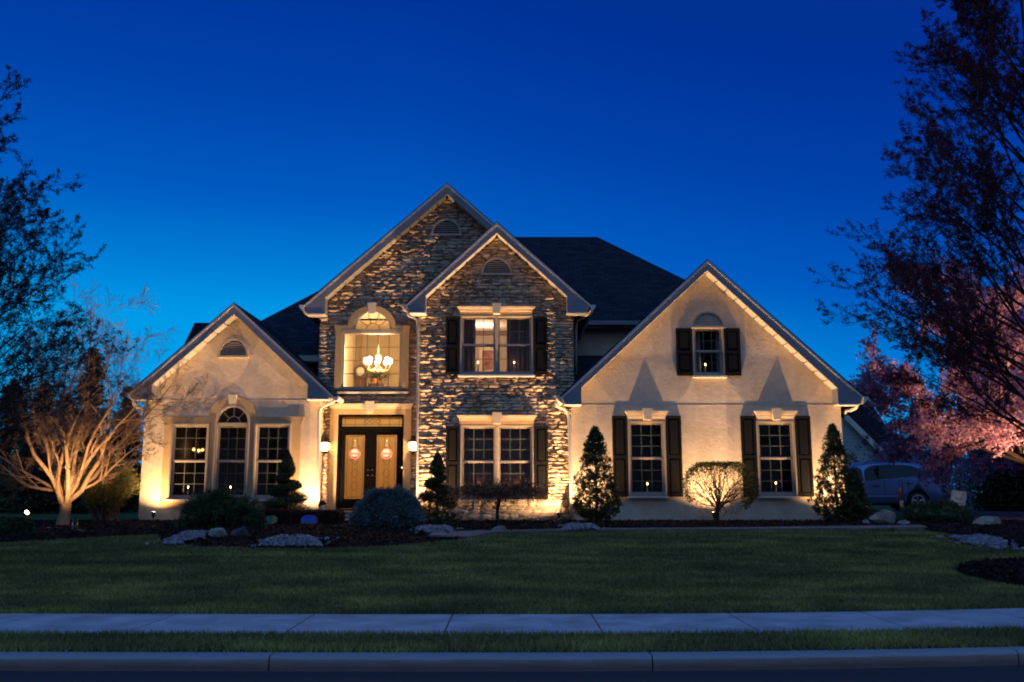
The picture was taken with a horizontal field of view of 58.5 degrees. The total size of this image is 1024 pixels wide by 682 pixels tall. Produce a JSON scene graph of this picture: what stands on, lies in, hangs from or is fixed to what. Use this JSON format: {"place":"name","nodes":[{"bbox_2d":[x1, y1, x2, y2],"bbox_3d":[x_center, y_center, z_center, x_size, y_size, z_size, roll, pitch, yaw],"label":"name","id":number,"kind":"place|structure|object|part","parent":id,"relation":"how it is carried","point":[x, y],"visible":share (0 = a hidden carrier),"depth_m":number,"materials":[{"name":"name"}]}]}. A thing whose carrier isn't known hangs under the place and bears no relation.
{"place":"outdoors","nodes":[
{"label":"outdoors","id":0,"kind":"place"},
{"bbox_2d":[0,494,1019,615],"bbox_3d":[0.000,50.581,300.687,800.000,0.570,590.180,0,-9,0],"label":"lawn","id":1,"kind":"structure","parent":0,"point":[126,515],"depth_m":14.62,"materials":[{"name":"green plant"}]},
{"bbox_2d":[0,378,48,511],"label":"conifer tree","id":2,"kind":"object","parent":1,"relation":"on","point":[5,436],"visible":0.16,"depth_m":32.50,"materials":[{"name":"green plant"}]},
{"bbox_2d":[0,384,75,513],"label":"conifer tree","id":3,"kind":"object","parent":1,"relation":"on","point":[32,505],"visible":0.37,"depth_m":30.35,"materials":[{"name":"green plant"}]},
{"bbox_2d":[14,398,84,510],"bbox_3d":[-17.551,4.490,35.819,3.133,4.975,2.959,-2,-10,15],"label":"conifer tree","id":4,"kind":"object","parent":1,"relation":"on","point":[57,433],"visible":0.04,"depth_m":35.78,"materials":[{"name":"green plant"}]},
{"bbox_2d":[0,65,139,470],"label":"maple tree","id":5,"kind":"object","parent":1,"relation":"on","point":[17,300],"visible":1,"depth_m":12.61,"materials":[{"name":"green plant"}]},
{"bbox_2d":[41,347,124,513],"bbox_3d":[-14.550,3.132,31.402,2.779,6.006,2.669,3,-10,-16],"label":"conifer tree","id":6,"kind":"object","parent":1,"relation":"on","point":[77,506],"visible":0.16,"depth_m":31.22,"materials":[{"name":"green plant"}]},
{"bbox_2d":[105,386,143,512],"bbox_3d":[-13.916,4.007,32.898,2.857,4.819,2.679,-5,-11,27],"label":"conifer tree","id":7,"kind":"object","parent":1,"relation":"on","point":[134,499],"visible":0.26,"depth_m":32.55,"materials":[{"name":"green plant"}]},
{"bbox_2d":[125,183,868,520],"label":"house","id":8,"kind":"structure","parent":1,"relation":"on","point":[611,345],"depth_m":22.46,"materials":[{"name":"beige paint"}]},
{"bbox_2d":[165,423,209,500],"bbox_3d":[-7.836,2.937,22.183,1.000,1.879,0.210,0,-9,0],"label":"window","id":9,"kind":"structure","parent":8,"relation":"in","point":[170,497],"depth_m":22.21,"materials":[{"name":"glass"}]},
{"bbox_2d":[192,427,203,452],"bbox_3d":[-8.530,2.606,24.908,0.320,0.900,0.076,0,-9,0],"label":"pendant lamp","id":10,"kind":"object","parent":8,"relation":"hanging from","point":[198,450],"visible":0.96,"depth_m":24.84,"materials":[{"name":"white glass"}]},
{"bbox_2d":[212,405,249,498],"bbox_3d":[-6.814,2.690,22.247,0.845,2.277,0.164,0,-9,0],"label":"window","id":11,"kind":"structure","parent":8,"relation":"in","point":[218,425],"depth_m":22.25,"materials":[{"name":"paint"}]},
{"bbox_2d":[249,423,291,500],"bbox_3d":[-5.828,2.937,22.183,0.958,1.879,0.210,0,-9,0],"label":"window","id":12,"kind":"structure","parent":8,"relation":"in","point":[254,495],"depth_m":22.22,"materials":[{"name":"glass"}]},
{"bbox_2d":[321,435,330,454],"bbox_3d":[-4.627,2.561,22.604,0.275,0.488,0.275,-4,-10,22],"label":"wall lantern","id":13,"kind":"object","parent":8,"relation":"attached to","point":[325,443],"depth_m":22.52,"materials":[{"name":"glass"}]},
{"bbox_2d":[349,439,360,458],"bbox_3d":[-3.900,2.689,22.699,0.287,0.495,0.052,0,-9,0],"label":"door wreath","id":14,"kind":"object","parent":8,"relation":"attached to","point":[354,453],"depth_m":22.68,"materials":[{"name":"pink paint"}]},
{"bbox_2d":[354,365,367,386],"bbox_3d":[-4.505,1.294,27.221,0.360,1.152,0.263,0,-9,0],"label":"grandfather clock","id":15,"kind":"object","parent":8,"relation":"on","point":[360,382],"visible":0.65,"depth_m":27.17,"materials":[{"name":"brown wood"}]},
{"bbox_2d":[336,414,403,509],"bbox_3d":[-3.515,3.000,22.731,1.666,2.360,0.167,0,-9,0],"label":"front door","id":16,"kind":"structure","parent":8,"relation":"in","point":[370,432],"depth_m":22.74,"materials":[{"name":"paint"}]},
{"bbox_2d":[337,311,408,393],"bbox_3d":[-3.482,0.268,23.129,1.796,2.140,0.210,0,-9,0],"label":"window","id":17,"kind":"structure","parent":8,"relation":"in","point":[354,331],"depth_m":23.13,"materials":[{"name":"paint"}]},
{"bbox_2d":[361,371,387,386],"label":"potted plant","id":18,"kind":"object","parent":8,"relation":"on","point":[374,378],"visible":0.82,"depth_m":27.12,"materials":[{"name":"green plant"}]},
{"bbox_2d":[363,327,391,371],"bbox_3d":[-3.700,0.050,25.329,0.747,1.614,0.747,-2,-10,11],"label":"chandelier","id":19,"kind":"object","parent":8,"relation":"hanging from","point":[379,358],"visible":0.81,"depth_m":25.16,"materials":[{"name":"white glass"}]},
{"bbox_2d":[381,439,391,458],"bbox_3d":[-3.117,2.689,22.699,0.287,0.495,0.052,0,-9,0],"label":"door wreath","id":20,"kind":"object","parent":8,"relation":"attached to","point":[386,453],"depth_m":22.68,"materials":[{"name":"pink paint"}]},
{"bbox_2d":[408,434,415,453],"bbox_3d":[-2.443,2.551,22.606,0.275,0.488,0.275,4,-10,-22],"label":"wall lantern","id":21,"kind":"object","parent":8,"relation":"attached to","point":[412,445],"depth_m":22.51,"materials":[{"name":"glass"}]},
{"bbox_2d":[464,319,475,370],"bbox_3d":[-1.097,0.150,23.032,0.351,1.510,0.070,0,-9,0],"label":"curtain","id":22,"kind":"object","parent":8,"relation":"hanging from","point":[468,351],"visible":0.6,"depth_m":23.04,"materials":[{"name":"fabric"}]},
{"bbox_2d":[464,429,493,492],"bbox_3d":[-0.833,2.973,22.425,0.812,1.843,0.070,0,-9,0],"label":"window pane","id":23,"kind":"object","parent":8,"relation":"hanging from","point":[478,444],"visible":0.56,"depth_m":22.46,"materials":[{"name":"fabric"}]},
{"bbox_2d":[479,347,492,370],"bbox_3d":[-0.701,0.559,26.142,0.484,0.752,0.090,0,-9,0],"label":"picture frame","id":24,"kind":"object","parent":8,"relation":"attached to","point":[488,358],"visible":0.61,"depth_m":26.15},
{"bbox_2d":[445,303,547,376],"bbox_3d":[-0.382,-0.017,22.563,2.505,1.823,0.280,0,-9,0],"label":"window","id":25,"kind":"structure","parent":8,"relation":"in","point":[496,312],"depth_m":22.58,"materials":[{"name":"paint"}]},
{"bbox_2d":[445,412,547,500],"bbox_3d":[-0.363,2.796,22.099,2.475,2.128,0.280,0,-9,0],"label":"window","id":26,"kind":"structure","parent":8,"relation":"in","point":[497,421],"depth_m":22.15,"materials":[{"name":"paint"}]},
{"bbox_2d":[500,429,529,486],"bbox_3d":[0.091,2.973,22.425,0.801,1.843,0.070,0,-9,0],"label":"window pane","id":27,"kind":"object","parent":8,"relation":"hanging from","point":[515,444],"visible":0.42,"depth_m":22.46,"materials":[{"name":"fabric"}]},
{"bbox_2d":[507,319,529,370],"bbox_3d":[0.186,0.149,23.032,0.636,1.510,0.070,0,-9,0],"label":"curtain","id":28,"kind":"object","parent":8,"relation":"hanging from","point":[524,351],"visible":0.57,"depth_m":23.04,"materials":[{"name":"fabric"}]},
{"bbox_2d":[560,497,569,519],"bbox_3d":[1.264,4.043,21.777,0.237,0.650,0.232,0,-9,0],"label":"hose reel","id":29,"kind":"object","parent":8,"relation":"attached to","point":[565,501],"visible":0.88,"depth_m":21.71,"materials":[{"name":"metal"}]},
{"bbox_2d":[612,408,682,497],"bbox_3d":[3.230,2.677,21.815,1.654,2.123,0.280,0,-9,0],"label":"window","id":30,"kind":"structure","parent":8,"relation":"in","point":[671,434],"depth_m":21.83,"materials":[{"name":"paint"}]},
{"bbox_2d":[695,331,700,371],"bbox_3d":[4.569,0.298,22.552,0.161,1.173,0.068,0,-9,0],"label":"curtain","id":31,"kind":"object","parent":8,"relation":"hanging from","point":[698,355],"visible":0.56,"depth_m":22.55,"materials":[{"name":"fabric"}]},
{"bbox_2d":[676,328,741,377],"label":"window","id":32,"kind":"structure","parent":8,"relation":"in","point":[729,338],"depth_m":22.22,"materials":[{"name":"paint"}]},
{"bbox_2d":[715,331,719,371],"bbox_3d":[5.112,0.298,22.553,0.172,1.173,0.067,0,-9,0],"label":"curtain","id":33,"kind":"object","parent":8,"relation":"hanging from","point":[717,348],"visible":0.46,"depth_m":22.57,"materials":[{"name":"fabric"}]},
{"bbox_2d":[740,408,813,497],"bbox_3d":[6.319,2.677,21.815,1.675,2.123,0.280,0,-9,0],"label":"window","id":34,"kind":"structure","parent":8,"relation":"in","point":[801,448],"depth_m":21.84,"materials":[{"name":"paint"}]},
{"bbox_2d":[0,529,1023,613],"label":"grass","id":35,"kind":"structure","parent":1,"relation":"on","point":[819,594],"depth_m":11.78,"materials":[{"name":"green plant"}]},
{"bbox_2d":[0,518,1023,580],"bbox_3d":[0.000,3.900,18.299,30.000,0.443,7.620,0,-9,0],"label":"mulch bed","id":36,"kind":"object","parent":1,"relation":"on","point":[339,544],"visible":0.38,"depth_m":17.18,"materials":[{"name":"brown wood"}]},
{"bbox_2d":[0,515,36,533],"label":"boxwood bush","id":37,"kind":"object","parent":36,"relation":"on","point":[17,524],"visible":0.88,"depth_m":16.69,"materials":[{"name":"green plant"}]},
{"bbox_2d":[73,518,77,526],"bbox_3d":[-8.550,3.593,17.872,0.103,0.271,0.131,0,-9,0],"label":"garden spotlight","id":38,"kind":"object","parent":36,"relation":"on","point":[75,520],"visible":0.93,"depth_m":17.85,"materials":[{"name":"metal"}]},
{"bbox_2d":[64,451,145,520],"bbox_3d":[-9.594,3.342,21.358,1.914,1.804,1.581,0,-9,0],"label":"vase shrub","id":39,"kind":"object","parent":36,"relation":"on","point":[101,499],"visible":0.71,"depth_m":21.11,"materials":[{"name":"green plant"}]},
{"bbox_2d":[0,275,215,524],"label":"bare tree","id":40,"kind":"object","parent":36,"relation":"on","point":[67,494],"visible":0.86,"depth_m":19.26,"materials":[{"name":"brown plant"}]},
{"bbox_2d":[145,530,208,545],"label":"pebbles","id":41,"kind":"object","parent":36,"relation":"on","point":[181,538],"visible":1,"depth_m":15.45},
{"bbox_2d":[173,484,261,527],"bbox_3d":[-5.999,3.466,18.686,1.780,1.118,1.557,0,-9,0],"label":"yew bush","id":42,"kind":"object","parent":36,"relation":"on","point":[210,508],"visible":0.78,"depth_m":18.33,"materials":[{"name":"green plant"}]},
{"bbox_2d":[208,527,227,536],"bbox_3d":[-5.163,3.413,16.066,0.329,0.268,0.215,0,-9,0],"label":"boulder","id":43,"kind":"object","parent":36,"relation":"on","point":[219,532],"visible":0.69,"depth_m":16.02,"materials":[{"name":"grey stone"}]},
{"bbox_2d":[230,526,248,535],"bbox_3d":[-4.814,3.418,16.183,0.386,0.275,0.195,0,-9,0],"label":"boulder","id":44,"kind":"object","parent":36,"relation":"on","point":[243,530],"visible":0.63,"depth_m":16.12,"materials":[{"name":"grey stone"}]},
{"bbox_2d":[222,499,267,527],"bbox_3d":[-5.330,3.525,18.285,0.921,0.751,0.726,0,-9,0],"label":"juniper bush","id":45,"kind":"object","parent":36,"relation":"on","point":[246,517],"visible":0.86,"depth_m":18.15,"materials":[{"name":"green plant"}]},
{"bbox_2d":[266,516,277,524],"bbox_3d":[-5.072,3.815,19.226,0.266,0.282,0.080,0,-9,0],"label":"garden ornament","id":46,"kind":"object","parent":36,"relation":"on","point":[271,520],"visible":0.66,"depth_m":19.21,"materials":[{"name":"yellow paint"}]},
{"bbox_2d":[260,449,310,511],"bbox_3d":[-5.183,3.365,21.070,1.169,1.755,1.177,0,-9,0],"label":"spiral topiary","id":47,"kind":"object","parent":36,"relation":"on","point":[285,494],"visible":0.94,"depth_m":20.91,"materials":[{"name":"green plant"}]},
{"bbox_2d":[250,534,338,546],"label":"pebbles","id":48,"kind":"object","parent":36,"relation":"on","point":[287,540],"visible":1,"depth_m":14.78,"materials":[{"name":"grey gravel"}]},
{"bbox_2d":[300,515,317,523],"bbox_3d":[-4.296,3.852,19.348,0.359,0.346,0.057,0,-9,0],"label":"garden plaque","id":49,"kind":"object","parent":36,"relation":"on","point":[310,519],"visible":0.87,"depth_m":19.34,"materials":[{"name":"paint"}]},
{"bbox_2d":[292,509,344,523],"bbox_3d":[-4.211,3.849,19.939,1.068,0.370,0.747,0,-9,0],"label":"barberry hedge","id":50,"kind":"object","parent":36,"relation":"on","point":[330,516],"visible":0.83,"depth_m":19.61,"materials":[{"name":"red plant"}]},
{"bbox_2d":[316,499,326,509],"bbox_3d":[-4.489,4.095,21.531,0.283,0.750,0.324,0,-9,0],"label":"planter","id":51,"kind":"object","parent":36,"relation":"on","point":[321,504],"visible":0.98,"depth_m":21.51,"materials":[{"name":"white ceramic"}]},
{"bbox_2d":[348,483,427,526],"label":"globe spruce","id":52,"kind":"object","parent":36,"relation":"on","point":[397,505],"visible":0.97,"depth_m":18.54,"materials":[{"name":"green plant"}]},
{"bbox_2d":[410,524,462,533],"bbox_3d":[-1.432,3.541,17.275,0.999,0.144,1.557,0,-9,0],"label":"rock","id":53,"kind":"object","parent":36,"relation":"on","point":[436,528],"visible":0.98,"depth_m":16.84,"materials":[{"name":"grey stone"}]},
{"bbox_2d":[417,450,459,521],"bbox_3d":[-1.748,3.326,20.713,1.143,1.716,1.071,0,-9,0],"label":"spiral topiary","id":54,"kind":"object","parent":36,"relation":"on","point":[437,486],"visible":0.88,"depth_m":20.58,"materials":[{"name":"green plant"}]},
{"bbox_2d":[424,507,462,523],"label":"perennial clump","id":55,"kind":"object","parent":36,"relation":"on","point":[436,518],"visible":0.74,"depth_m":19.75,"materials":[{"name":"green plant"}]},
{"bbox_2d":[492,526,506,529],"bbox_3d":[-0.259,3.594,17.374,0.357,0.163,0.187,0,-9,0],"label":"boulder","id":56,"kind":"object","parent":36,"relation":"on","point":[499,528],"visible":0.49,"depth_m":17.34,"materials":[{"name":"grey stone"}]},
{"bbox_2d":[444,467,571,521],"bbox_3d":[-0.096,3.464,20.334,2.885,1.320,2.396,0,-9,0],"label":"weeping tree","id":57,"kind":"object","parent":36,"relation":"on","point":[487,491],"visible":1,"depth_m":20.10,"materials":[{"name":"brown plant"}]},
{"bbox_2d":[557,522,604,530],"bbox_3d":[1.346,3.634,17.908,0.959,0.155,0.970,-1,-9,6],"label":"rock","id":58,"kind":"object","parent":36,"relation":"on","point":[579,526],"visible":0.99,"depth_m":17.66,"materials":[{"name":"grey stone"}]},
{"bbox_2d":[571,425,623,521],"bbox_3d":[1.903,3.008,20.501,1.192,2.274,0.974,0,-9,0],"label":"holly tree","id":59,"kind":"object","parent":36,"relation":"on","point":[591,455],"visible":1,"depth_m":20.34,"materials":[{"name":"green plant"}]},
{"bbox_2d":[680,460,762,520],"bbox_3d":[4.719,3.438,20.677,1.838,1.484,1.168,0,-9,0],"label":"standard tree","id":60,"kind":"object","parent":36,"relation":"on","point":[739,466],"visible":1,"depth_m":20.59,"materials":[{"name":"brown plant"}]},
{"bbox_2d":[806,423,868,521],"bbox_3d":[7.296,3.004,20.602,1.303,2.322,0.971,0,-9,0],"label":"holly tree","id":61,"kind":"object","parent":36,"relation":"on","point":[835,449],"visible":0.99,"depth_m":20.45,"materials":[{"name":"green plant"}]},
{"bbox_2d":[839,466,876,521],"bbox_3d":[7.761,3.494,20.599,0.855,1.354,0.692,0,-9,0],"label":"holly bush","id":62,"kind":"object","parent":36,"relation":"on","point":[861,494],"visible":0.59,"depth_m":20.48,"materials":[{"name":"green plant"}]},
{"bbox_2d":[868,509,895,523],"bbox_3d":[7.967,3.844,19.766,0.573,0.400,0.320,2,-10,-13],"label":"boulder","id":63,"kind":"object","parent":36,"relation":"on","point":[885,516],"visible":0.69,"depth_m":19.66,"materials":[{"name":"grey stone"}]},
{"bbox_2d":[897,520,909,524],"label":"pebbles","id":64,"kind":"object","parent":36,"relation":"on","point":[902,522],"visible":0.98,"depth_m":19.34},
{"bbox_2d":[896,499,974,522],"bbox_3d":[9.684,3.930,20.965,1.631,0.652,1.532,-6,-11,31],"label":"azalea bush","id":65,"kind":"object","parent":36,"relation":"on","point":[928,511],"visible":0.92,"depth_m":20.61,"materials":[{"name":"green plant"}]},
{"bbox_2d":[930,533,1023,550],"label":"pebbles","id":66,"kind":"object","parent":36,"relation":"on","point":[988,541],"visible":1,"depth_m":15.41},
{"bbox_2d":[972,516,1000,524],"bbox_3d":[10.257,3.947,19.883,0.670,0.281,0.360,3,-10,-20],"label":"boulder","id":67,"kind":"object","parent":36,"relation":"on","point":[988,520],"visible":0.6,"depth_m":19.76,"materials":[{"name":"grey stone"}]},
{"bbox_2d":[841,400,917,464],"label":"neighbour house","id":68,"kind":"structure","parent":1,"relation":"on","point":[858,423],"depth_m":53.87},
{"bbox_2d":[847,430,935,506],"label":"plum tree","id":69,"kind":"object","parent":1,"relation":"on","point":[865,444],"visible":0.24,"depth_m":43.39,"materials":[{"name":"purple plant"}]},
{"bbox_2d":[898,480,903,511],"bbox_3d":[9.181,3.831,21.582,0.110,1.100,0.148,-6,-11,31],"label":"post","id":70,"kind":"object","parent":1,"relation":"on","point":[900,496],"visible":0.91,"depth_m":21.57,"materials":[{"name":"metal"}]},
{"bbox_2d":[848,243,1023,491],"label":"cherry tree","id":71,"kind":"object","parent":1,"relation":"on","point":[1000,442],"visible":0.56,"depth_m":25.88,"materials":[{"name":"pink plant"}]},
{"bbox_2d":[907,447,975,507],"bbox_3d":[17.149,5.495,36.599,2.579,2.601,2.503,0,-9,0],"label":"weeping cherry","id":72,"kind":"object","parent":1,"relation":"on","point":[959,478],"visible":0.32,"depth_m":35.89,"materials":[{"name":"pink plant"}]},
{"bbox_2d":[951,487,968,508],"bbox_3d":[10.504,3.848,21.457,0.457,0.832,0.080,0,-9,0],"label":"garden flag","id":73,"kind":"object","parent":1,"relation":"on","point":[959,497],"visible":0.56,"depth_m":21.49,"materials":[{"name":"fabric"}]},
{"bbox_2d":[960,445,1016,510],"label":"arborvitae","id":74,"kind":"object","parent":1,"relation":"on","point":[986,489],"visible":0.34,"depth_m":32.78,"materials":[{"name":"green plant"}]},
{"bbox_2d":[956,560,1023,585],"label":"mulch ring","id":75,"kind":"object","parent":1,"relation":"on","point":[1015,582],"visible":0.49,"depth_m":11.96,"materials":[{"name":"brown wood"}]},
{"bbox_2d":[806,0,1023,432],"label":"maple tree","id":76,"kind":"object","parent":75,"relation":"on","point":[903,270],"visible":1,"depth_m":12.52,"materials":[{"name":"red plant"}]},
{"bbox_2d":[0,608,1023,635],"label":"sidewalk","id":77,"kind":"structure","parent":0,"point":[509,623],"depth_m":9.04,"materials":[{"name":"concrete"}]},
{"bbox_2d":[0,665,1023,681],"bbox_3d":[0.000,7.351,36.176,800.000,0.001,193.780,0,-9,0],"label":"road","id":78,"kind":"structure","parent":0,"point":[1009,673],"depth_m":6.87,"materials":[{"name":"grey asphalt"}]},
{"bbox_2d":[0,0,1023,491],"label":"sky","id":79,"kind":"structure","parent":0,"point":[245,153],"materials":[{"name":"blue"}]},
{"bbox_2d":[0,617,1023,653],"bbox_3d":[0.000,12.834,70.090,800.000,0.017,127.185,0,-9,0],"label":"verge turf","id":80,"kind":"structure","parent":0,"point":[515,647],"depth_m":7.48,"materials":[{"name":"green plant"}]},
{"bbox_2d":[0,646,1023,671],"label":"kerb","id":81,"kind":"structure","parent":80,"relation":"on","point":[501,661],"depth_m":7.17,"materials":[{"name":"concrete"}]},
{"bbox_2d":[426,525,927,538],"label":"walkway","id":82,"kind":"structure","parent":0,"point":[471,534],"depth_m":17.84,"materials":[{"name":"concrete"}]},
{"bbox_2d":[860,509,1023,519],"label":"driveway","id":83,"kind":"structure","parent":0,"point":[1010,515],"depth_m":28.05,"materials":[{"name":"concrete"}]},
{"bbox_2d":[849,460,942,509],"bbox_3d":[13.229,5.324,33.695,4.523,1.811,1.895,0,-9,0],"label":"parked car","id":84,"kind":"object","parent":83,"relation":"on","point":[881,481],"visible":0.37,"depth_m":32.82,"materials":[{"name":"paint"}]},
{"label":"side window","id":85,"kind":"part","parent":84,"relation":"part of","materials":[{"name":"blue glass"}]},
{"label":"side window","id":86,"kind":"part","parent":84,"relation":"part of","materials":[{"name":"black glass"}]}
]}

